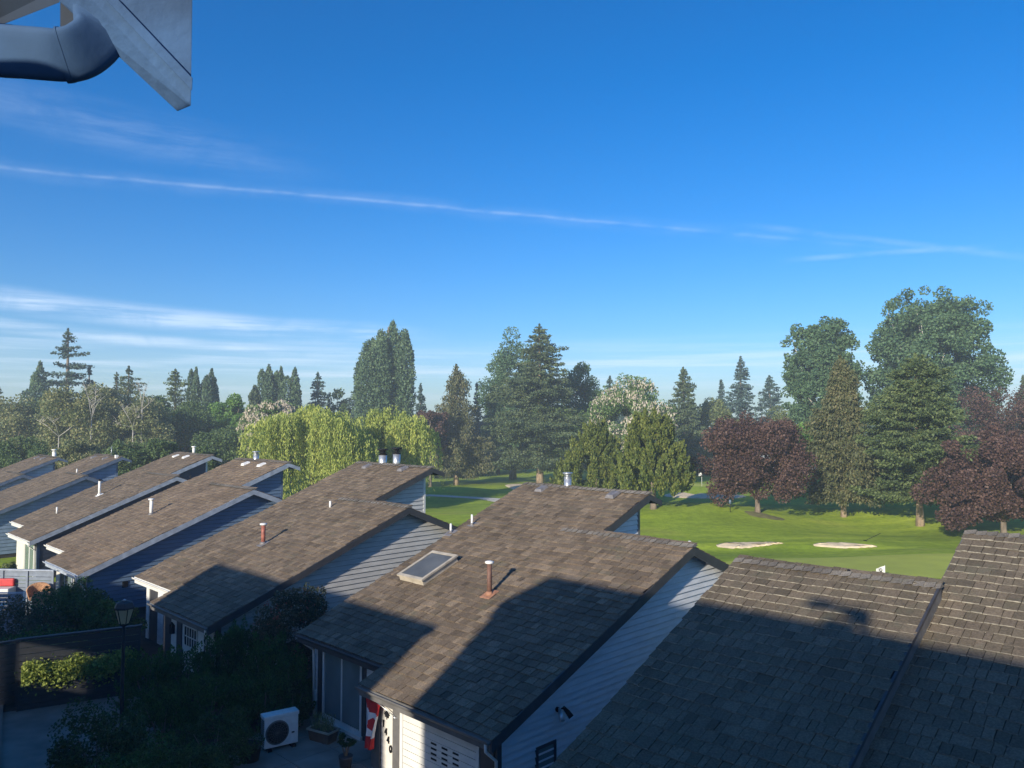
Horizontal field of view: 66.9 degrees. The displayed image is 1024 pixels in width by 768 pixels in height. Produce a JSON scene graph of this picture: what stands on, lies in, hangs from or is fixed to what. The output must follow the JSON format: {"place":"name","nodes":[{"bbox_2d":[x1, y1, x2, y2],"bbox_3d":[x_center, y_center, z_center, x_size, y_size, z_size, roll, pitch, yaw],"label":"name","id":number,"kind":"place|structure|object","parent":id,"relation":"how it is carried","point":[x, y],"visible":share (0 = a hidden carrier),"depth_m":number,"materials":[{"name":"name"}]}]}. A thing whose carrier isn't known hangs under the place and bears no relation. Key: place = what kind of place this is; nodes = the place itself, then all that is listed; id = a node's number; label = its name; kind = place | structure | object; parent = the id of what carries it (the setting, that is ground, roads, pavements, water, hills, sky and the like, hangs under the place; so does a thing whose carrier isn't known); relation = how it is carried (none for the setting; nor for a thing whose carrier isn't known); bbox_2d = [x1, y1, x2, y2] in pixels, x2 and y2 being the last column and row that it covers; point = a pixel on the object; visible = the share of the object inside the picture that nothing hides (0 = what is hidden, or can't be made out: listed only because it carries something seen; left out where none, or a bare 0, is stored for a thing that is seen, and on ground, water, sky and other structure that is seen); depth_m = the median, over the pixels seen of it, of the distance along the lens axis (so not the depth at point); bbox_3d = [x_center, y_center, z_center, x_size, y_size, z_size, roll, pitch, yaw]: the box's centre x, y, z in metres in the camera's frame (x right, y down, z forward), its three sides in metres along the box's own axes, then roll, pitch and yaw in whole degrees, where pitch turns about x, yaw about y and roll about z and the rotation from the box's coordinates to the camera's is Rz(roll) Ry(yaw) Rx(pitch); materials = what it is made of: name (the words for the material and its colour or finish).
{"place":"outdoors","nodes":[
{"label":"outdoors","id":0,"kind":"place"},
{"bbox_2d":[26,582,50,613],"bbox_3d":[-21.884,10.038,35.875,0.839,1.616,0.866,-1,-3,22],"label":"wicker chair","id":1,"kind":"object","parent":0,"point":[34,587],"visible":0.38,"depth_m":36.04,"materials":[{"name":"brown wicker"}]},
{"bbox_2d":[0,696,160,767],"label":"path","id":2,"kind":"structure","parent":0,"point":[25,741],"depth_m":22.59,"materials":[{"name":"concrete"}]},
{"bbox_2d":[16,672,134,711],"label":"planter wall","id":3,"kind":"structure","parent":2,"relation":"on","point":[43,697],"depth_m":24.88,"materials":[{"name":"wood"}]},
{"bbox_2d":[20,645,136,695],"bbox_3d":[-14.060,9.269,25.276,3.336,1.378,1.325,2,-3,-29],"label":"hedge","id":4,"kind":"object","parent":3,"relation":"in","point":[71,668],"visible":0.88,"depth_m":24.99,"materials":[{"name":"green plant"}]},
{"bbox_2d":[114,599,133,731],"bbox_3d":[-10.850,8.065,21.616,0.560,4.099,0.511,0,-3,0],"label":"street lamp","id":5,"kind":"object","parent":2,"relation":"on","point":[124,609],"visible":0.86,"depth_m":21.58,"materials":[{"name":"black metal"}]},
{"bbox_2d":[3,582,312,767],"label":"garden soil","id":6,"kind":"structure","parent":0,"point":[149,646],"depth_m":27.41,"materials":[{"name":"brown soil"}]},
{"bbox_2d":[0,639,15,704],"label":"garden fence","id":7,"kind":"object","parent":6,"relation":"on","point":[7,668],"visible":1,"depth_m":24.61,"materials":[{"name":"grey wood"}]},
{"bbox_2d":[0,591,25,633],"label":"slat fence","id":8,"kind":"object","parent":6,"relation":"on","point":[3,595],"visible":0.22,"depth_m":33.07,"materials":[{"name":"grey wood"}]},
{"bbox_2d":[0,568,55,614],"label":"slat fence","id":9,"kind":"object","parent":6,"relation":"on","point":[26,582],"visible":0.41,"depth_m":36.70,"materials":[{"name":"grey wood"}]},
{"bbox_2d":[0,594,69,641],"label":"shrub","id":10,"kind":"object","parent":6,"relation":"on","point":[24,623],"visible":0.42,"depth_m":29.98,"materials":[{"name":"green plant"}]},
{"bbox_2d":[0,622,89,678],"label":"shrub","id":11,"kind":"object","parent":6,"relation":"on","point":[32,635],"visible":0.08,"depth_m":27.03,"materials":[{"name":"green plant"}]},
{"bbox_2d":[18,576,112,635],"bbox_3d":[-18.537,9.502,32.688,3.506,2.457,3.385,0,-3,0],"label":"shrub","id":12,"kind":"object","parent":6,"relation":"on","point":[66,596],"visible":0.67,"depth_m":31.84,"materials":[{"name":"green plant"}]},
{"bbox_2d":[14,624,141,706],"bbox_3d":[-14.272,9.262,25.649,3.648,2.120,0.190,2,-3,-29],"label":"garden fence","id":13,"kind":"object","parent":6,"relation":"on","point":[81,645],"visible":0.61,"depth_m":25.52,"materials":[{"name":"wood"}]},
{"bbox_2d":[0,0,192,110],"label":"apartment building","id":14,"kind":"structure","parent":6,"relation":"on","point":[149,42],"depth_m":2.36,"materials":[{"name":"grey"}]},
{"bbox_2d":[45,695,148,767],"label":"leafy shrub","id":15,"kind":"object","parent":6,"relation":"on","point":[72,757],"visible":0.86,"depth_m":18.52,"materials":[{"name":"green plant"}]},
{"bbox_2d":[78,598,147,645],"bbox_3d":[-15.729,9.508,30.475,2.139,2.209,2.284,-2,-3,32],"label":"shrub","id":16,"kind":"object","parent":6,"relation":"on","point":[98,617],"visible":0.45,"depth_m":30.07,"materials":[{"name":"green plant"}]},
{"bbox_2d":[107,644,180,716],"bbox_3d":[-11.237,9.204,24.030,2.174,2.152,1.989,0,-3,0],"label":"evergreen shrub","id":17,"kind":"object","parent":6,"relation":"on","point":[133,674],"visible":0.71,"depth_m":23.72,"materials":[{"name":"green plant"}]},
{"bbox_2d":[42,451,299,618],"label":"townhouse","id":18,"kind":"structure","parent":6,"relation":"on","point":[113,554],"depth_m":39.63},
{"bbox_2d":[143,641,219,713],"bbox_3d":[-10.378,9.242,24.533,2.339,2.130,2.495,0,-3,0],"label":"evergreen shrub","id":19,"kind":"object","parent":6,"relation":"on","point":[175,660],"visible":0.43,"depth_m":24.47,"materials":[{"name":"green plant"}]},
{"bbox_2d":[195,626,246,697],"bbox_3d":[-9.608,9.194,25.601,1.941,2.329,2.030,0,-3,0],"label":"arborvitae","id":20,"kind":"object","parent":6,"relation":"on","point":[220,645],"visible":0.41,"depth_m":25.38,"materials":[{"name":"green plant"}]},
{"bbox_2d":[215,614,266,683],"bbox_3d":[-9.009,9.108,26.041,2.201,2.547,2.067,0,-3,0],"label":"arborvitae","id":21,"kind":"object","parent":6,"relation":"on","point":[238,635],"visible":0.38,"depth_m":25.82,"materials":[{"name":"green plant"}]},
{"bbox_2d":[224,665,303,736],"bbox_3d":[-7.201,9.275,22.766,2.249,1.883,2.113,0,-3,0],"label":"evergreen shrub","id":22,"kind":"object","parent":6,"relation":"on","point":[269,687],"visible":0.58,"depth_m":22.46,"materials":[{"name":"green plant"}]},
{"bbox_2d":[162,716,373,767],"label":"patio","id":23,"kind":"structure","parent":6,"relation":"on","point":[306,752],"depth_m":21.00,"materials":[{"name":"concrete"}]},
{"bbox_2d":[236,740,261,763],"bbox_3d":[-7.000,9.839,20.674,0.660,0.460,0.650,0,-3,0],"label":"plant pot","id":24,"kind":"object","parent":23,"relation":"on","point":[254,757],"visible":0.54,"depth_m":20.50,"materials":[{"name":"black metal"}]},
{"bbox_2d":[260,707,298,752],"bbox_3d":[-6.450,9.613,21.537,0.980,1.000,0.480,2,-4,-34],"label":"heat pump","id":25,"kind":"object","parent":23,"relation":"on","point":[279,727],"visible":0.99,"depth_m":21.37,"materials":[{"name":"white metal"}]},
{"bbox_2d":[306,711,340,744],"bbox_3d":[-5.351,9.717,21.980,0.860,0.837,0.484,-2,-3,30],"label":"planter","id":26,"kind":"object","parent":23,"relation":"on","point":[324,732],"visible":1,"depth_m":21.87,"materials":[{"name":"ceramic"}]},
{"bbox_2d":[337,732,356,767],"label":"potted plant","id":27,"kind":"object","parent":23,"relation":"on","point":[345,758],"visible":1,"depth_m":20.14,"materials":[{"name":"green plant"}]},
{"bbox_2d":[258,644,315,711],"bbox_3d":[-6.889,9.131,23.865,1.922,2.278,1.959,0,-3,0],"label":"arborvitae","id":28,"kind":"object","parent":6,"relation":"on","point":[297,675],"visible":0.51,"depth_m":23.74,"materials":[{"name":"green plant"}]},
{"bbox_2d":[266,681,312,722],"bbox_3d":[-6.572,9.537,22.833,1.344,1.361,1.487,-2,-4,39],"label":"leafy shrub","id":29,"kind":"object","parent":6,"relation":"on","point":[305,709],"visible":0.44,"depth_m":22.76,"materials":[{"name":"green plant"}]},
{"bbox_2d":[251,582,328,669],"bbox_3d":[-7.413,8.620,26.447,2.753,3.573,2.928,0,-3,0],"label":"rhododendron","id":30,"kind":"object","parent":6,"relation":"on","point":[310,613],"visible":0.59,"depth_m":25.79,"materials":[{"name":"green plant"}]},
{"bbox_2d":[132,447,456,683],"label":"townhouse","id":31,"kind":"structure","parent":6,"relation":"on","point":[341,536],"depth_m":31.42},
{"bbox_2d":[182,624,214,683],"bbox_3d":[-11.085,9.407,27.302,2.580,2.000,0.099,-3,-4,45],"label":"garage door","id":32,"kind":"structure","parent":31,"relation":"in","point":[190,636],"depth_m":27.56,"materials":[{"name":"beige"}]},
{"bbox_2d":[294,472,728,767],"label":"townhouse","id":33,"kind":"structure","parent":6,"relation":"on","point":[529,625],"depth_m":21.56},
{"bbox_2d":[319,652,361,740],"bbox_3d":[-5.014,9.065,22.772,2.170,2.180,0.130,-3,-4,45],"label":"sliding door","id":34,"kind":"structure","parent":33,"relation":"in","point":[340,697],"depth_m":22.76,"materials":[{"name":"white paint"}]},
{"bbox_2d":[364,698,396,749],"bbox_3d":[-3.349,8.727,19.863,1.177,1.441,0.151,-2,-4,37],"label":"national flag","id":35,"kind":"object","parent":33,"relation":"attached to","point":[373,707],"visible":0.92,"depth_m":20.04,"materials":[{"name":"fabric"}]},
{"bbox_2d":[399,713,478,767],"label":"garage door","id":36,"kind":"structure","parent":33,"relation":"in","point":[422,745],"depth_m":18.60,"materials":[{"name":"white paint"}]},
{"bbox_2d":[535,739,556,767],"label":"window","id":37,"kind":"structure","parent":33,"relation":"in","point":[553,743],"depth_m":18.17,"materials":[{"name":"black glass"}]},
{"bbox_2d":[549,529,1023,767],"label":"townhouse","id":38,"kind":"structure","parent":6,"relation":"on","point":[756,662],"depth_m":14.97,"materials":[{"name":"wood"}]},
{"bbox_2d":[0,463,1023,583],"bbox_3d":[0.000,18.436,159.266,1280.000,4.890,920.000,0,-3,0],"label":"ground","id":39,"kind":"structure","parent":0,"point":[799,531],"depth_m":71.13,"materials":[{"name":"green plant"}]},
{"bbox_2d":[0,435,50,468],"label":"bush","id":40,"kind":"object","parent":39,"relation":"on","point":[32,449],"visible":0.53,"depth_m":82.92,"materials":[{"name":"green plant"}]},
{"bbox_2d":[0,393,53,459],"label":"broad tree","id":41,"kind":"object","parent":39,"relation":"on","point":[16,418],"visible":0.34,"depth_m":110.22,"materials":[{"name":"green plant"}]},
{"bbox_2d":[0,449,67,490],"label":"townhouse","id":42,"kind":"structure","parent":39,"relation":"on","point":[23,471],"depth_m":67.57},
{"bbox_2d":[19,360,49,404],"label":"poplar tree","id":43,"kind":"object","parent":39,"relation":"on","point":[35,384],"visible":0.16,"depth_m":149.19,"materials":[{"name":"green plant"}]},
{"bbox_2d":[21,328,94,438],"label":"fir tree","id":44,"kind":"object","parent":39,"relation":"on","point":[66,349],"visible":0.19,"depth_m":137.98,"materials":[{"name":"green plant"}]},
{"bbox_2d":[0,447,131,557],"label":"townhouse","id":45,"kind":"structure","parent":39,"relation":"on","point":[35,494],"depth_m":57.63,"materials":[{"name":"brown shingle"},{"name":"steel blue siding"},{"name":"white paint"}]},
{"bbox_2d":[50,439,99,469],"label":"bush","id":46,"kind":"object","parent":39,"relation":"on","point":[73,448],"visible":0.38,"depth_m":80.74,"materials":[{"name":"green plant"}]},
{"bbox_2d":[34,381,120,468],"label":"birch tree","id":47,"kind":"object","parent":39,"relation":"on","point":[77,407],"visible":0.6,"depth_m":101.48,"materials":[{"name":"green plant"}]},
{"bbox_2d":[85,386,137,466],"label":"broad tree","id":48,"kind":"object","parent":39,"relation":"on","point":[116,401],"visible":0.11,"depth_m":117.83,"materials":[{"name":"green plant"}]},
{"bbox_2d":[6,446,221,576],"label":"townhouse","id":49,"kind":"structure","parent":39,"relation":"on","point":[34,533],"depth_m":49.76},
{"bbox_2d":[24,544,34,576],"bbox_3d":[-28.697,10.319,46.117,2.150,2.000,0.050,-3,-4,45],"label":"front door","id":50,"kind":"structure","parent":49,"relation":"in","point":[29,554],"depth_m":46.08,"materials":[{"name":"paint"}]},
{"bbox_2d":[87,366,146,434],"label":"fir tree","id":51,"kind":"object","parent":39,"relation":"on","point":[129,385],"visible":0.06,"depth_m":135.96,"materials":[{"name":"green plant"}]},
{"bbox_2d":[87,394,176,468],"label":"birch tree","id":52,"kind":"object","parent":39,"relation":"on","point":[157,422],"visible":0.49,"depth_m":103.53,"materials":[{"name":"green plant"}]},
{"bbox_2d":[100,439,164,475],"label":"bush","id":53,"kind":"object","parent":39,"relation":"on","point":[131,453],"visible":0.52,"depth_m":78.67,"materials":[{"name":"green plant"}]},
{"bbox_2d":[135,395,172,441],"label":"broad tree","id":54,"kind":"object","parent":39,"relation":"on","point":[159,399],"visible":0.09,"depth_m":121.47,"materials":[{"name":"green plant"}]},
{"bbox_2d":[138,437,178,462],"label":"bush","id":55,"kind":"object","parent":39,"relation":"on","point":[166,448],"visible":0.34,"depth_m":78.78,"materials":[{"name":"green plant"}]},
{"bbox_2d":[142,368,194,449],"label":"fir tree","id":56,"kind":"object","parent":39,"relation":"on","point":[172,391],"visible":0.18,"depth_m":133.86,"materials":[{"name":"green plant"}]},
{"bbox_2d":[140,400,224,451],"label":"broad tree","id":57,"kind":"object","parent":39,"relation":"on","point":[186,412],"visible":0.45,"depth_m":114.32,"materials":[{"name":"green plant"}]},
{"bbox_2d":[185,366,201,433],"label":"poplar tree","id":58,"kind":"object","parent":39,"relation":"on","point":[194,385],"visible":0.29,"depth_m":149.55,"materials":[{"name":"green plant"}]},
{"bbox_2d":[189,446,220,471],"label":"bush","id":59,"kind":"object","parent":39,"relation":"on","point":[211,465],"visible":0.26,"depth_m":81.35,"materials":[{"name":"green plant"}]},
{"bbox_2d":[197,368,219,418],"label":"poplar tree","id":60,"kind":"object","parent":39,"relation":"on","point":[209,391],"visible":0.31,"depth_m":149.55,"materials":[{"name":"green plant"}]},
{"bbox_2d":[190,425,247,470],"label":"broad tree","id":61,"kind":"object","parent":39,"relation":"on","point":[226,442],"visible":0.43,"depth_m":105.09,"materials":[{"name":"green plant"}]},
{"bbox_2d":[207,392,244,428],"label":"round tree","id":62,"kind":"object","parent":39,"relation":"on","point":[229,408],"visible":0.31,"depth_m":126.12,"materials":[{"name":"green plant"}]},
{"bbox_2d":[248,385,260,404],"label":"cypress tree","id":63,"kind":"object","parent":39,"relation":"on","point":[254,396],"visible":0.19,"depth_m":151.76,"materials":[{"name":"green plant"}]},
{"bbox_2d":[236,399,296,453],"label":"chestnut tree","id":64,"kind":"object","parent":39,"relation":"on","point":[253,413],"visible":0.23,"depth_m":106.28,"materials":[{"name":"white plant"}]},
{"bbox_2d":[257,364,275,403],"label":"poplar tree","id":65,"kind":"object","parent":39,"relation":"on","point":[265,384],"visible":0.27,"depth_m":159.09,"materials":[{"name":"green plant"}]},
{"bbox_2d":[270,366,285,402],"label":"poplar tree","id":66,"kind":"object","parent":39,"relation":"on","point":[278,377],"visible":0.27,"depth_m":159.89,"materials":[{"name":"green plant"}]},
{"bbox_2d":[279,366,303,482],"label":"poplar tree","id":67,"kind":"object","parent":39,"relation":"on","point":[294,393],"visible":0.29,"depth_m":159.37,"materials":[{"name":"green plant"}]},
{"bbox_2d":[233,403,379,497],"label":"willow tree","id":68,"kind":"object","parent":39,"relation":"on","point":[313,436],"visible":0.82,"depth_m":80.66,"materials":[{"name":"green plant"}]},
{"bbox_2d":[303,372,329,482],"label":"fir tree","id":69,"kind":"object","parent":39,"relation":"on","point":[316,393],"visible":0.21,"depth_m":164.80,"materials":[{"name":"green plant"}]},
{"bbox_2d":[322,387,356,421],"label":"round tree","id":70,"kind":"object","parent":39,"relation":"on","point":[343,404],"visible":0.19,"depth_m":168.44,"materials":[{"name":"green plant"}]},
{"bbox_2d":[351,319,416,461],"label":"poplar tree","id":71,"kind":"object","parent":39,"relation":"on","point":[388,357],"visible":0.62,"depth_m":147.28,"materials":[{"name":"green plant"}]},
{"bbox_2d":[349,406,443,496],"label":"willow tree","id":72,"kind":"object","parent":39,"relation":"on","point":[411,437],"visible":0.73,"depth_m":89.56,"materials":[{"name":"green plant"}]},
{"bbox_2d":[413,383,434,461],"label":"fir tree","id":73,"kind":"object","parent":39,"relation":"on","point":[420,398],"visible":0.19,"depth_m":174.73,"materials":[{"name":"green plant"}]},
{"bbox_2d":[416,410,449,486],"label":"purple tree","id":74,"kind":"object","parent":39,"relation":"on","point":[440,425],"visible":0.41,"depth_m":131.34,"materials":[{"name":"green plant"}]},
{"bbox_2d":[427,364,496,484],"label":"fir tree","id":75,"kind":"object","parent":39,"relation":"on","point":[464,448],"visible":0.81,"depth_m":136.46,"materials":[{"name":"green plant"}]},
{"bbox_2d":[465,382,489,475],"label":"fir tree","id":76,"kind":"object","parent":39,"relation":"on","point":[478,425],"visible":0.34,"depth_m":174.52,"materials":[{"name":"green plant"}]},
{"bbox_2d":[470,410,528,473],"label":"fir tree","id":77,"kind":"object","parent":39,"relation":"on","point":[497,454],"visible":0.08,"depth_m":177.46,"materials":[{"name":"green plant"}]},
{"bbox_2d":[475,326,537,479],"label":"broad tree","id":78,"kind":"object","parent":39,"relation":"on","point":[504,360],"visible":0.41,"depth_m":148.41,"materials":[{"name":"green plant"}]},
{"bbox_2d":[481,323,590,482],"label":"spruce tree","id":79,"kind":"object","parent":39,"relation":"on","point":[534,387],"visible":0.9,"depth_m":131.75,"materials":[{"name":"green plant"}]},
{"bbox_2d":[526,398,591,469],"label":"broad tree","id":80,"kind":"object","parent":39,"relation":"on","point":[576,429],"visible":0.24,"depth_m":131.30,"materials":[{"name":"green plant"}]},
{"bbox_2d":[555,361,610,476],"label":"broad tree","id":81,"kind":"object","parent":39,"relation":"on","point":[585,392],"visible":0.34,"depth_m":146.03,"materials":[{"name":"green plant"}]},
{"bbox_2d":[549,418,641,490],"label":"cedar tree","id":82,"kind":"object","parent":39,"relation":"on","point":[595,442],"visible":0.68,"depth_m":82.69,"materials":[{"name":"green plant"}]},
{"bbox_2d":[587,372,678,468],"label":"chestnut tree","id":83,"kind":"object","parent":39,"relation":"on","point":[627,402],"visible":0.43,"depth_m":119.41,"materials":[{"name":"white plant"}]},
{"bbox_2d":[610,406,695,509],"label":"cedar tree","id":84,"kind":"object","parent":39,"relation":"on","point":[665,457],"visible":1,"depth_m":72.88,"materials":[{"name":"green plant"}]},
{"bbox_2d":[662,366,714,472],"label":"fir tree","id":85,"kind":"object","parent":39,"relation":"on","point":[686,411],"visible":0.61,"depth_m":148.55,"materials":[{"name":"green plant"}]},
{"bbox_2d":[664,492,745,498],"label":"bunker","id":86,"kind":"object","parent":39,"relation":"on","point":[689,495],"visible":0.8,"depth_m":93.62},
{"bbox_2d":[692,397,739,471],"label":"broad tree","id":87,"kind":"object","parent":39,"relation":"on","point":[713,410],"visible":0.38,"depth_m":157.60,"materials":[{"name":"green plant"}]},
{"bbox_2d":[724,356,757,452],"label":"fir tree","id":88,"kind":"object","parent":39,"relation":"on","point":[740,393],"visible":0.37,"depth_m":189.73,"materials":[{"name":"green plant"}]},
{"bbox_2d":[716,542,782,548],"bbox_3d":[18.323,12.348,59.549,5.478,0.305,1.480,0,-3,-5],"label":"bunker","id":89,"kind":"object","parent":39,"relation":"on","point":[733,545],"visible":1,"depth_m":59.34},
{"bbox_2d":[686,410,817,512],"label":"purple maple tree","id":90,"kind":"object","parent":39,"relation":"on","point":[746,467],"visible":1,"depth_m":72.72,"materials":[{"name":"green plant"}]},
{"bbox_2d":[747,375,783,423],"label":"fir tree","id":91,"kind":"object","parent":39,"relation":"on","point":[771,401],"visible":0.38,"depth_m":189.75,"materials":[{"name":"green plant"}]},
{"bbox_2d":[766,405,794,421],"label":"broad tree","id":92,"kind":"object","parent":39,"relation":"on","point":[777,415],"visible":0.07,"depth_m":150.05,"materials":[{"name":"green plant"}]},
{"bbox_2d":[780,315,865,478],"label":"cottonwood tree","id":93,"kind":"object","parent":39,"relation":"on","point":[816,358],"visible":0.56,"depth_m":122.85,"materials":[{"name":"green plant"}]},
{"bbox_2d":[726,554,953,577],"bbox_3d":[23.420,11.248,48.042,23.800,0.589,9.787,0,-3,0],"label":"putting green","id":94,"kind":"object","parent":39,"relation":"on","point":[930,565],"visible":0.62,"depth_m":48.88,"materials":[{"name":"green plant"}]},
{"bbox_2d":[813,542,876,547],"bbox_3d":[25.221,12.217,58.772,4.527,0.290,1.288,-1,-3,22],"label":"bunker","id":95,"kind":"object","parent":39,"relation":"on","point":[839,545],"visible":1,"depth_m":58.68},
{"bbox_2d":[796,355,895,516],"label":"fir tree","id":96,"kind":"object","parent":39,"relation":"on","point":[844,461],"visible":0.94,"depth_m":75.49,"materials":[{"name":"green plant"}]},
{"bbox_2d":[846,353,990,526],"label":"spruce tree","id":97,"kind":"object","parent":39,"relation":"on","point":[913,454],"visible":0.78,"depth_m":70.47,"materials":[{"name":"green plant"}]},
{"bbox_2d":[862,285,1014,449],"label":"cottonwood tree","id":98,"kind":"object","parent":39,"relation":"on","point":[955,330],"visible":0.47,"depth_m":121.01,"materials":[{"name":"green plant"}]},
{"bbox_2d":[909,424,1023,532],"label":"purple tree","id":99,"kind":"object","parent":39,"relation":"on","point":[986,493],"visible":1,"depth_m":62.94,"materials":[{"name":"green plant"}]},
{"bbox_2d":[943,384,1023,490],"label":"purple tree","id":100,"kind":"object","parent":39,"relation":"on","point":[978,407],"visible":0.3,"depth_m":96.06,"materials":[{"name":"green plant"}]},
{"bbox_2d":[0,0,1023,426],"label":"sky","id":101,"kind":"structure","parent":0,"point":[659,187],"materials":[{"name":"blue"}]},
{"label":"lane","id":102,"kind":"structure","parent":0,"visible":0},
{"bbox_2d":[0,578,15,591],"bbox_3d":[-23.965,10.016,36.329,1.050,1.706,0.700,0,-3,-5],"label":"garden sofa","id":103,"kind":"object","parent":102,"relation":"on","point":[7,584],"visible":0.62,"depth_m":36.53,"materials":[{"name":"red fabric"}]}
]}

